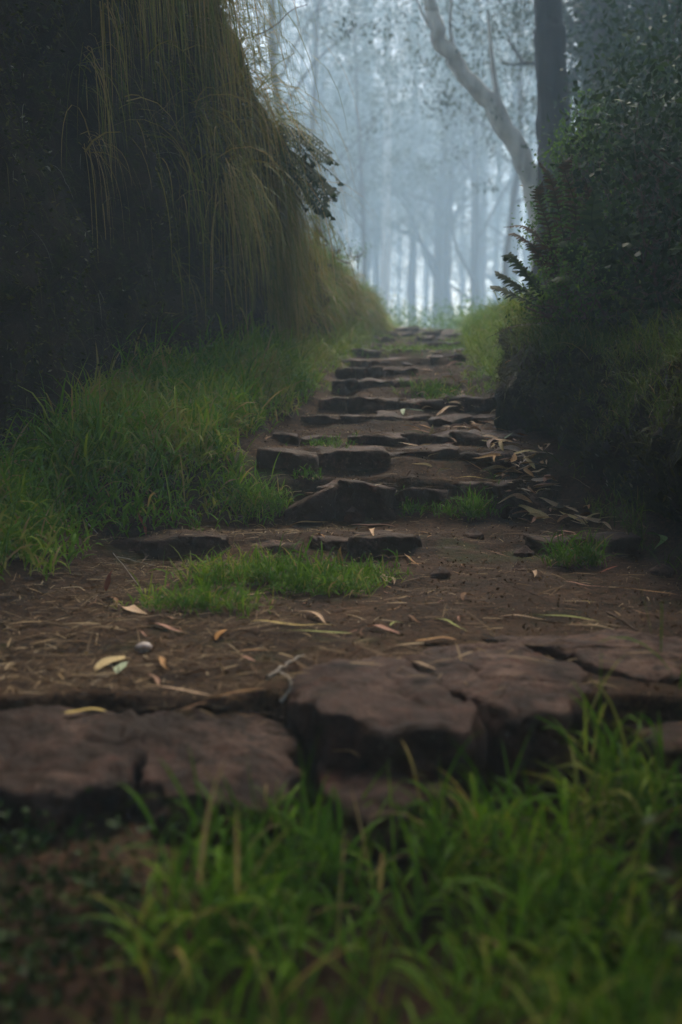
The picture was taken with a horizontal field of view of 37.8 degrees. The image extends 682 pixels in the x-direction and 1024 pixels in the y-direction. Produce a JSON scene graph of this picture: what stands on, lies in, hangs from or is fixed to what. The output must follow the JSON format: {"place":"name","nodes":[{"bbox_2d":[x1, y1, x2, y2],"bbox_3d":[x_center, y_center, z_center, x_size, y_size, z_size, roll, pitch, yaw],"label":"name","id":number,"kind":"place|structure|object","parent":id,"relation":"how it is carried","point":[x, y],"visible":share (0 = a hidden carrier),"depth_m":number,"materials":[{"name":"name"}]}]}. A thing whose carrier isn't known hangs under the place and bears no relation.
{"place":"outdoors","nodes":[
{"label":"outdoors","id":0,"kind":"place"},
{"bbox_2d":[0,306,342,580],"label":"grass","id":1,"kind":"structure","parent":0,"point":[175,404],"depth_m":4.50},
{"bbox_2d":[0,0,383,459],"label":"earth bank","id":2,"kind":"structure","parent":0,"point":[115,303],"depth_m":4.96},
{"bbox_2d":[0,0,281,450],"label":"bank moss","id":3,"kind":"object","parent":2,"relation":"attached to","point":[29,119],"visible":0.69,"depth_m":4.70,"materials":[{"name":"green plant"}]},
{"bbox_2d":[61,0,379,386],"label":"hanging grass","id":4,"kind":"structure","parent":2,"relation":"hanging from","point":[286,239],"depth_m":5.84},
{"bbox_2d":[261,118,343,220],"bbox_3d":[-0.301,-2.298,6.719,0.661,0.712,0.727,0,8,0],"label":"fern","id":5,"kind":"object","parent":2,"relation":"on","point":[330,190],"visible":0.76,"depth_m":6.55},
{"bbox_2d":[309,209,340,245],"bbox_3d":[-0.170,-2.406,8.393,0.341,0.442,0.295,-3,8,-21],"label":"sapling","id":6,"kind":"object","parent":2,"relation":"on","point":[324,238],"visible":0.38,"depth_m":8.37,"materials":[{"name":"green plant"}]},
{"bbox_2d":[322,233,350,264],"bbox_3d":[-0.079,-2.455,9.255,0.401,0.310,0.299,-3,9,-23],"label":"sapling","id":7,"kind":"object","parent":2,"relation":"on","point":[336,252],"visible":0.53,"depth_m":9.24,"materials":[{"name":"green plant"}]},
{"bbox_2d":[283,216,395,345],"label":"bank grass","id":8,"kind":"structure","parent":2,"relation":"on","point":[374,306],"depth_m":9.61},
{"bbox_2d":[339,239,370,269],"bbox_3d":[0.159,-2.897,11.250,0.376,0.368,0.385,-4,9,-27],"label":"sapling","id":9,"kind":"object","parent":2,"relation":"on","point":[355,255],"visible":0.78,"depth_m":11.21,"materials":[{"name":"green plant"}]},
{"bbox_2d":[0,329,681,1023],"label":"ground","id":10,"kind":"structure","parent":0,"point":[260,699],"depth_m":2.91,"materials":[{"name":"soil"}]},
{"bbox_2d":[114,662,126,672],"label":"fallen leaf","id":11,"kind":"object","parent":10,"relation":"on","point":[121,666],"visible":0.92,"depth_m":2.59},
{"bbox_2d":[0,787,246,1023],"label":"ground cover","id":12,"kind":"object","parent":10,"relation":"on","point":[10,1000],"visible":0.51,"depth_m":1.64,"materials":[{"name":"green plant"}]},
{"bbox_2d":[135,642,151,652],"bbox_3d":[-0.551,0.379,2.781,0.050,0.032,0.037,-3,9,-23],"label":"pebble","id":13,"kind":"object","parent":10,"relation":"on","point":[148,645],"visible":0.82,"depth_m":2.77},
{"bbox_2d":[159,656,169,669],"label":"fallen leaf","id":14,"kind":"object","parent":10,"relation":"on","point":[162,660],"visible":1,"depth_m":2.60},
{"bbox_2d":[105,607,229,645],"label":"twig","id":15,"kind":"object","parent":10,"relation":"on","point":[152,621],"visible":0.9,"depth_m":3.06,"materials":[{"name":"wood"}]},
{"bbox_2d":[150,685,207,694],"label":"fallen leaf","id":16,"kind":"object","parent":10,"relation":"on","point":[181,689],"visible":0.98,"depth_m":2.43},
{"bbox_2d":[109,558,278,619],"bbox_3d":[-0.449,0.235,3.212,0.531,0.198,0.352,5,9,31],"label":"grass tuft","id":17,"kind":"object","parent":10,"relation":"on","point":[192,601],"visible":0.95,"depth_m":3.19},
{"bbox_2d":[201,464,302,527],"bbox_3d":[-0.395,-0.079,4.650,0.374,0.308,0.476,5,10,34],"label":"grass tuft","id":18,"kind":"object","parent":10,"relation":"on","point":[272,498],"visible":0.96,"depth_m":4.65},
{"bbox_2d":[150,529,412,598],"bbox_3d":[-0.209,0.179,3.613,1.006,0.229,0.537,0,8,0],"label":"grass tuft","id":19,"kind":"object","parent":10,"relation":"on","point":[307,576],"visible":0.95,"depth_m":3.59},
{"bbox_2d":[265,654,304,678],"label":"twig","id":20,"kind":"object","parent":10,"relation":"on","point":[273,673],"visible":0.93,"depth_m":2.54,"materials":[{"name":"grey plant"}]},
{"bbox_2d":[278,671,292,702],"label":"twig","id":21,"kind":"object","parent":10,"relation":"on","point":[282,699],"visible":0.91,"depth_m":2.40,"materials":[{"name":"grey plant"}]},
{"bbox_2d":[252,620,331,624],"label":"fallen leaf","id":22,"kind":"object","parent":10,"relation":"on","point":[287,624],"visible":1,"depth_m":3.00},
{"bbox_2d":[292,462,323,481],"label":"grass tuft","id":23,"kind":"object","parent":10,"relation":"on","point":[306,473],"visible":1,"depth_m":4.85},
{"bbox_2d":[246,1,396,274],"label":"gum tree","id":24,"kind":"object","parent":10,"relation":"on","point":[303,104],"visible":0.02,"depth_m":80.13,"materials":[{"name":"grey plant"}]},
{"bbox_2d":[285,430,364,447],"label":"grass tuft","id":25,"kind":"object","parent":10,"relation":"on","point":[327,442],"visible":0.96,"depth_m":5.26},
{"bbox_2d":[224,0,444,289],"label":"gum tree","id":26,"kind":"object","parent":10,"relation":"on","point":[337,230],"visible":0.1,"depth_m":57.21,"materials":[{"name":"grey plant"}]},
{"bbox_2d":[228,0,443,264],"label":"gum tree","id":27,"kind":"object","parent":10,"relation":"on","point":[304,69],"visible":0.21,"depth_m":48.65,"materials":[{"name":"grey plant"}]},
{"bbox_2d":[0,629,681,871],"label":"stone step","id":28,"kind":"object","parent":10,"relation":"on","point":[56,762],"visible":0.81,"depth_m":2.20,"materials":[{"name":"stone"}]},
{"bbox_2d":[64,707,106,712],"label":"fallen leaf","id":29,"kind":"object","parent":28,"relation":"on","point":[79,710],"visible":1,"depth_m":2.30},
{"bbox_2d":[0,361,681,758],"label":"plant debris","id":30,"kind":"object","parent":10,"relation":"on","point":[150,611],"visible":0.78,"depth_m":3.08,"materials":[{"name":"plant"}]},
{"bbox_2d":[104,570,112,590],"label":"fallen leaf","id":31,"kind":"object","parent":30,"relation":"on","point":[107,582],"visible":1,"depth_m":3.44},
{"bbox_2d":[94,655,124,670],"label":"fallen leaf","id":32,"kind":"object","parent":30,"relation":"on","point":[101,663],"visible":1,"depth_m":2.62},
{"bbox_2d":[122,604,147,614],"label":"fallen leaf","id":33,"kind":"object","parent":30,"relation":"on","point":[134,608],"visible":1,"depth_m":3.16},
{"bbox_2d":[270,0,430,268],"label":"gum tree","id":34,"kind":"object","parent":10,"relation":"on","point":[375,77],"visible":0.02,"depth_m":72.03,"materials":[{"name":"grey plant"}]},
{"bbox_2d":[231,0,486,254],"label":"gum tree","id":35,"kind":"object","parent":10,"relation":"on","point":[327,97],"visible":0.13,"depth_m":56.32,"materials":[{"name":"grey plant"}]},
{"bbox_2d":[241,0,482,246],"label":"gum tree","id":36,"kind":"object","parent":10,"relation":"on","point":[315,89],"visible":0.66,"depth_m":32.22,"materials":[{"name":"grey plant"}]},
{"bbox_2d":[233,0,498,213],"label":"gum tree","id":37,"kind":"object","parent":10,"relation":"on","point":[272,58],"visible":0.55,"depth_m":24.63,"materials":[{"name":"grey plant"}]},
{"bbox_2d":[267,0,476,312],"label":"gum tree","id":38,"kind":"object","parent":10,"relation":"on","point":[385,266],"visible":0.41,"depth_m":45.90,"materials":[{"name":"grey plant"}]},
{"bbox_2d":[110,528,642,559],"bbox_3d":[0.242,0.159,4.229,2.624,0.170,0.340,0,8,0],"label":"stone step","id":39,"kind":"object","parent":10,"relation":"on","point":[356,546],"visible":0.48,"depth_m":4.10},
{"bbox_2d":[463,528,483,539],"bbox_3d":[0.575,0.112,4.340,0.101,0.086,0.070,0,8,0],"label":"rock","id":40,"kind":"object","parent":39,"relation":"on","point":[475,532],"visible":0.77,"depth_m":4.32,"materials":[{"name":"stone"}]},
{"bbox_2d":[301,66,452,325],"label":"gum tree","id":41,"kind":"object","parent":10,"relation":"on","point":[396,287],"visible":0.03,"depth_m":97.08,"materials":[{"name":"grey plant"}]},
{"bbox_2d":[368,624,398,633],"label":"fallen leaf","id":42,"kind":"object","parent":10,"relation":"on","point":[383,627],"visible":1,"depth_m":2.95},
{"bbox_2d":[261,0,507,306],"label":"gum tree","id":43,"kind":"object","parent":10,"relation":"on","point":[368,275],"visible":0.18,"depth_m":57.67,"materials":[{"name":"grey plant"}]},
{"bbox_2d":[256,444,513,472],"bbox_3d":[0.227,-0.248,5.189,1.309,0.215,0.580,0,8,0],"label":"stone step","id":44,"kind":"object","parent":10,"relation":"on","point":[355,458],"visible":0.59,"depth_m":4.95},
{"bbox_2d":[276,0,501,283],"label":"gum tree","id":45,"kind":"object","parent":10,"relation":"on","point":[362,212],"visible":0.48,"depth_m":38.35,"materials":[{"name":"grey plant"}]},
{"bbox_2d":[334,45,459,325],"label":"gum tree","id":46,"kind":"object","parent":10,"relation":"on","point":[398,293],"visible":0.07,"depth_m":106.67,"materials":[{"name":"grey plant"}]},
{"bbox_2d":[271,429,523,446],"bbox_3d":[0.302,-0.399,5.607,1.439,0.142,0.550,0,8,0],"label":"stone step","id":47,"kind":"object","parent":10,"relation":"on","point":[473,437],"visible":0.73,"depth_m":5.40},
{"bbox_2d":[335,366,459,379],"bbox_3d":[0.463,-1.067,7.942,1.154,0.188,0.646,-2,8,-13],"label":"stone step","id":48,"kind":"object","parent":10,"relation":"on","point":[376,372],"visible":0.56,"depth_m":7.60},
{"bbox_2d":[300,410,495,425],"bbox_3d":[0.357,-0.529,6.093,1.291,0.178,0.455,1,8,4],"label":"stone step","id":49,"kind":"object","parent":10,"relation":"on","point":[450,419],"visible":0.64,"depth_m":5.94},
{"bbox_2d":[366,281,429,327],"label":"misty bush","id":50,"kind":"object","parent":10,"relation":"on","point":[402,323],"visible":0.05,"depth_m":18.68,"materials":[{"name":"green plant"}]},
{"bbox_2d":[331,378,472,394],"bbox_3d":[0.448,-0.877,7.249,1.054,0.201,0.558,0,8,0],"label":"stone step","id":51,"kind":"object","parent":10,"relation":"on","point":[345,387],"visible":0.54,"depth_m":7.05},
{"bbox_2d":[311,0,495,300],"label":"gum tree","id":52,"kind":"object","parent":10,"relation":"on","point":[377,278],"visible":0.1,"depth_m":69.53,"materials":[{"name":"grey plant"}]},
{"bbox_2d":[341,354,465,367],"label":"stone step","id":53,"kind":"object","parent":10,"relation":"on","point":[362,363],"visible":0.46,"depth_m":8.43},
{"bbox_2d":[318,394,496,413],"bbox_3d":[0.428,-0.676,6.531,1.176,0.196,0.648,0,8,0],"label":"stone step","id":54,"kind":"object","parent":10,"relation":"on","point":[351,405],"visible":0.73,"depth_m":6.27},
{"bbox_2d":[350,348,464,357],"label":"stone step","id":55,"kind":"object","parent":10,"relation":"on","point":[377,353],"visible":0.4,"depth_m":9.48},
{"bbox_2d":[363,341,462,349],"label":"stone step","id":56,"kind":"object","parent":10,"relation":"on","point":[435,344],"visible":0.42,"depth_m":10.75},
{"bbox_2d":[250,0,577,328],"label":"gum tree","id":57,"kind":"object","parent":10,"relation":"on","point":[437,268],"visible":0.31,"depth_m":53.86,"materials":[{"name":"grey plant"}]},
{"bbox_2d":[374,335,457,343],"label":"stone step","id":58,"kind":"object","parent":10,"relation":"on","point":[385,339],"visible":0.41,"depth_m":12.28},
{"bbox_2d":[284,479,555,523],"bbox_3d":[0.359,-0.024,4.829,1.346,0.317,0.488,0,8,0],"label":"stone step","id":59,"kind":"object","parent":10,"relation":"on","point":[340,497],"visible":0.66,"depth_m":4.64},
{"bbox_2d":[499,493,531,502],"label":"fallen leaf","id":60,"kind":"object","parent":59,"relation":"on","point":[520,495],"visible":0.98,"depth_m":4.61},
{"bbox_2d":[366,285,473,329],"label":"misty bush","id":61,"kind":"object","parent":10,"relation":"on","point":[419,318],"visible":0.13,"depth_m":22.38,"materials":[{"name":"green plant"}]},
{"bbox_2d":[343,20,498,327],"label":"gum tree","id":62,"kind":"object","parent":10,"relation":"on","point":[426,292],"visible":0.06,"depth_m":92.64,"materials":[{"name":"grey plant"}]},
{"bbox_2d":[306,1,536,323],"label":"gum tree","id":63,"kind":"object","parent":10,"relation":"on","point":[410,290],"visible":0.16,"depth_m":61.32,"materials":[{"name":"grey plant"}]},
{"bbox_2d":[386,331,462,337],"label":"stone step","id":64,"kind":"object","parent":10,"relation":"on","point":[436,334],"visible":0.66,"depth_m":13.99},
{"bbox_2d":[394,326,461,332],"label":"stone step","id":65,"kind":"object","parent":10,"relation":"on","point":[415,329],"visible":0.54,"depth_m":15.76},
{"bbox_2d":[395,486,464,519],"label":"grass tuft","id":66,"kind":"object","parent":10,"relation":"on","point":[408,506],"visible":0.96,"depth_m":4.65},
{"bbox_2d":[286,0,580,309],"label":"gum tree","id":67,"kind":"object","parent":10,"relation":"on","point":[473,270],"visible":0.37,"depth_m":49.19,"materials":[{"name":"grey plant"}]},
{"bbox_2d":[298,0,573,307],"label":"gum tree","id":68,"kind":"object","parent":10,"relation":"on","point":[482,273],"visible":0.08,"depth_m":64.96,"materials":[{"name":"grey plant"}]},
{"bbox_2d":[416,636,456,640],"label":"fallen leaf","id":69,"kind":"object","parent":10,"relation":"on","point":[434,638],"visible":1,"depth_m":2.83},
{"bbox_2d":[387,364,491,407],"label":"grass tuft","id":70,"kind":"object","parent":10,"relation":"on","point":[433,390],"visible":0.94,"depth_m":6.88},
{"bbox_2d":[429,566,450,578],"bbox_3d":[0.373,0.251,3.785,0.091,0.096,0.098,0,8,0],"label":"rock","id":71,"kind":"object","parent":10,"relation":"on","point":[439,572],"visible":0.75,"depth_m":3.75,"materials":[{"name":"stone"}]},
{"bbox_2d":[373,0,507,328],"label":"gum tree","id":72,"kind":"object","parent":10,"relation":"on","point":[447,282],"visible":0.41,"depth_m":56.21,"materials":[{"name":"grey plant"}]},
{"bbox_2d":[349,0,537,320],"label":"gum tree","id":73,"kind":"object","parent":10,"relation":"on","point":[461,285],"visible":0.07,"depth_m":80.22,"materials":[{"name":"grey plant"}]},
{"bbox_2d":[241,0,651,196],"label":"gum tree","id":74,"kind":"object","parent":10,"relation":"on","point":[596,33],"visible":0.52,"depth_m":16.00,"materials":[{"name":"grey plant"}]},
{"bbox_2d":[403,288,489,329],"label":"misty bush","id":75,"kind":"object","parent":10,"relation":"on","point":[438,314],"visible":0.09,"depth_m":20.62,"materials":[{"name":"green plant"}]},
{"bbox_2d":[411,288,499,329],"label":"misty bush","id":76,"kind":"object","parent":10,"relation":"on","point":[450,319],"visible":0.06,"depth_m":17.69,"materials":[{"name":"green plant"}]},
{"bbox_2d":[239,201,677,400],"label":"grass","id":77,"kind":"structure","parent":10,"relation":"on","point":[473,337],"depth_m":8.24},
{"bbox_2d":[395,74,524,319],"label":"gum tree","id":78,"kind":"object","parent":10,"relation":"on","point":[486,230],"visible":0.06,"depth_m":107.55,"materials":[{"name":"grey plant"}]},
{"bbox_2d":[341,0,580,294],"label":"gum tree","id":79,"kind":"object","parent":10,"relation":"on","point":[513,250],"visible":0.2,"depth_m":52.85,"materials":[{"name":"grey plant"}]},
{"bbox_2d":[369,0,578,314],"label":"gum tree","id":80,"kind":"object","parent":10,"relation":"on","point":[495,279],"visible":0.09,"depth_m":75.58,"materials":[{"name":"grey plant"}]},
{"bbox_2d":[377,0,575,288],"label":"gum tree","id":81,"kind":"object","parent":10,"relation":"on","point":[509,136],"visible":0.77,"depth_m":15.17,"materials":[{"name":"grey plant"}]},
{"bbox_2d":[441,278,513,328],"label":"misty bush","id":82,"kind":"object","parent":10,"relation":"on","point":[464,309],"visible":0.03,"depth_m":19.74,"materials":[{"name":"green plant"}]},
{"bbox_2d":[445,470,511,520],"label":"grass tuft","id":83,"kind":"object","parent":10,"relation":"on","point":[473,507],"visible":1,"depth_m":4.62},
{"bbox_2d":[390,0,580,306],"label":"gum tree","id":84,"kind":"object","parent":10,"relation":"on","point":[525,254],"visible":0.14,"depth_m":68.23,"materials":[{"name":"grey plant"}]},
{"bbox_2d":[313,0,663,194],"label":"gum tree","id":85,"kind":"object","parent":10,"relation":"on","point":[522,62],"visible":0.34,"depth_m":18.03,"materials":[{"name":"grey plant"}]},
{"bbox_2d":[347,0,630,300],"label":"gum tree","id":86,"kind":"object","parent":10,"relation":"on","point":[505,265],"visible":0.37,"depth_m":32.81,"materials":[{"name":"grey plant"}]},
{"bbox_2d":[493,445,524,454],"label":"fallen leaf","id":87,"kind":"object","parent":10,"relation":"on","point":[513,448],"visible":0.98,"depth_m":5.03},
{"bbox_2d":[352,0,677,115],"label":"gum tree","id":88,"kind":"object","parent":10,"relation":"on","point":[505,8],"visible":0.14,"depth_m":17.99,"materials":[{"name":"green plant"}]},
{"bbox_2d":[513,545,534,556],"bbox_3d":[0.750,0.181,4.084,0.086,0.094,0.071,3,9,23],"label":"rock","id":89,"kind":"object","parent":10,"relation":"on","point":[525,551],"visible":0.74,"depth_m":4.06,"materials":[{"name":"stone"}]},
{"bbox_2d":[519,505,548,518],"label":"fallen leaf","id":90,"kind":"object","parent":10,"relation":"on","point":[531,510],"visible":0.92,"depth_m":4.60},
{"bbox_2d":[530,0,573,291],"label":"gum tree","id":91,"kind":"object","parent":10,"relation":"on","point":[549,31],"visible":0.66,"depth_m":11.75,"materials":[{"name":"plant"}]},
{"bbox_2d":[533,515,619,568],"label":"grass tuft","id":92,"kind":"object","parent":10,"relation":"on","point":[588,555],"visible":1,"depth_m":3.91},
{"bbox_2d":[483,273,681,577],"bbox_3d":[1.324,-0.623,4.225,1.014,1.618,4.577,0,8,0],"label":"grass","id":93,"kind":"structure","parent":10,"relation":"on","point":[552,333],"depth_m":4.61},
{"bbox_2d":[574,514,600,522],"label":"fallen leaf","id":94,"kind":"object","parent":10,"relation":"on","point":[593,519],"visible":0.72,"depth_m":4.50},
{"bbox_2d":[494,272,681,521],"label":"earth mound","id":95,"kind":"object","parent":10,"relation":"on","point":[509,417],"visible":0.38,"depth_m":4.74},
{"bbox_2d":[486,320,565,338],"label":"fern","id":96,"kind":"object","parent":95,"relation":"on","point":[525,325],"visible":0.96,"depth_m":5.15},
{"bbox_2d":[490,252,563,312],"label":"fern","id":97,"kind":"object","parent":95,"relation":"on","point":[509,257],"visible":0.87,"depth_m":5.35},
{"bbox_2d":[507,155,602,298],"bbox_3d":[1.164,-1.540,5.450,0.587,0.806,0.312,5,10,34],"label":"fern","id":98,"kind":"object","parent":95,"relation":"on","point":[538,194],"visible":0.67,"depth_m":5.40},
{"bbox_2d":[510,87,635,313],"bbox_3d":[1.429,-1.909,6.013,0.785,1.457,1.160,6,10,38],"label":"leafy shrub","id":99,"kind":"object","parent":95,"relation":"on","point":[575,162],"visible":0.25,"depth_m":5.94,"materials":[{"name":"green plant"}]},
{"bbox_2d":[479,278,681,536],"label":"moss cover","id":100,"kind":"object","parent":95,"relation":"on","point":[633,417],"visible":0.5,"depth_m":4.63,"materials":[{"name":"green plant"}]},
{"bbox_2d":[497,188,667,338],"bbox_3d":[1.331,-1.303,5.243,0.868,0.829,0.848,-5,9,-30],"label":"leafy shrub","id":101,"kind":"object","parent":95,"relation":"on","point":[562,291],"visible":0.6,"depth_m":5.19,"materials":[{"name":"green plant"}]},
{"bbox_2d":[549,187,647,295],"bbox_3d":[1.307,-1.393,5.140,0.551,0.581,0.359,-3,8,-21],"label":"fern","id":102,"kind":"object","parent":95,"relation":"on","point":[592,215],"visible":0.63,"depth_m":5.10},
{"bbox_2d":[520,30,681,342],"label":"leafy shrub","id":103,"kind":"object","parent":95,"relation":"on","point":[661,260],"visible":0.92,"depth_m":5.23,"materials":[{"name":"green plant"}]},
{"bbox_2d":[521,0,677,208],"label":"understorey tree","id":104,"kind":"object","parent":10,"relation":"on","point":[568,27],"visible":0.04,"depth_m":16.56,"materials":[{"name":"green plant"}]},
{"bbox_2d":[521,0,681,230],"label":"understorey tree","id":105,"kind":"object","parent":10,"relation":"on","point":[609,21],"visible":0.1,"depth_m":11.20,"materials":[{"name":"green plant"}]},
{"bbox_2d":[541,788,681,1022],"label":"shaded bush","id":106,"kind":"object","parent":10,"relation":"on","point":[673,935],"visible":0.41,"depth_m":1.53,"materials":[{"name":"green plant"}]},
{"bbox_2d":[547,0,681,221],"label":"leafy shrub","id":107,"kind":"object","parent":10,"relation":"on","point":[642,28],"visible":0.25,"depth_m":7.70,"materials":[{"name":"green plant"}]},
{"bbox_2d":[606,611,653,636],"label":"twig","id":108,"kind":"object","parent":10,"relation":"on","point":[618,618],"visible":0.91,"depth_m":3.06,"materials":[{"name":"wood"}]},
{"bbox_2d":[601,0,681,251],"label":"understorey tree","id":109,"kind":"object","parent":10,"relation":"on","point":[666,48],"visible":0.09,"depth_m":8.28,"materials":[{"name":"green plant"}]},
{"bbox_2d":[646,532,667,547],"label":"fallen leaf","id":110,"kind":"object","parent":10,"relation":"on","point":[663,537],"visible":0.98,"depth_m":4.08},
{"bbox_2d":[648,563,675,577],"bbox_3d":[1.230,0.244,3.818,0.100,0.099,0.097,0,8,0],"label":"rock","id":111,"kind":"object","parent":10,"relation":"on","point":[662,570],"visible":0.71,"depth_m":3.79,"materials":[{"name":"stone"}]},
{"bbox_2d":[50,582,681,1023],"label":"grass","id":112,"kind":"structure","parent":0,"point":[638,996],"depth_m":1.67,"materials":[{"name":"plant"}]},
{"bbox_2d":[224,0,676,326],"label":"sky","id":113,"kind":"structure","parent":0,"point":[457,299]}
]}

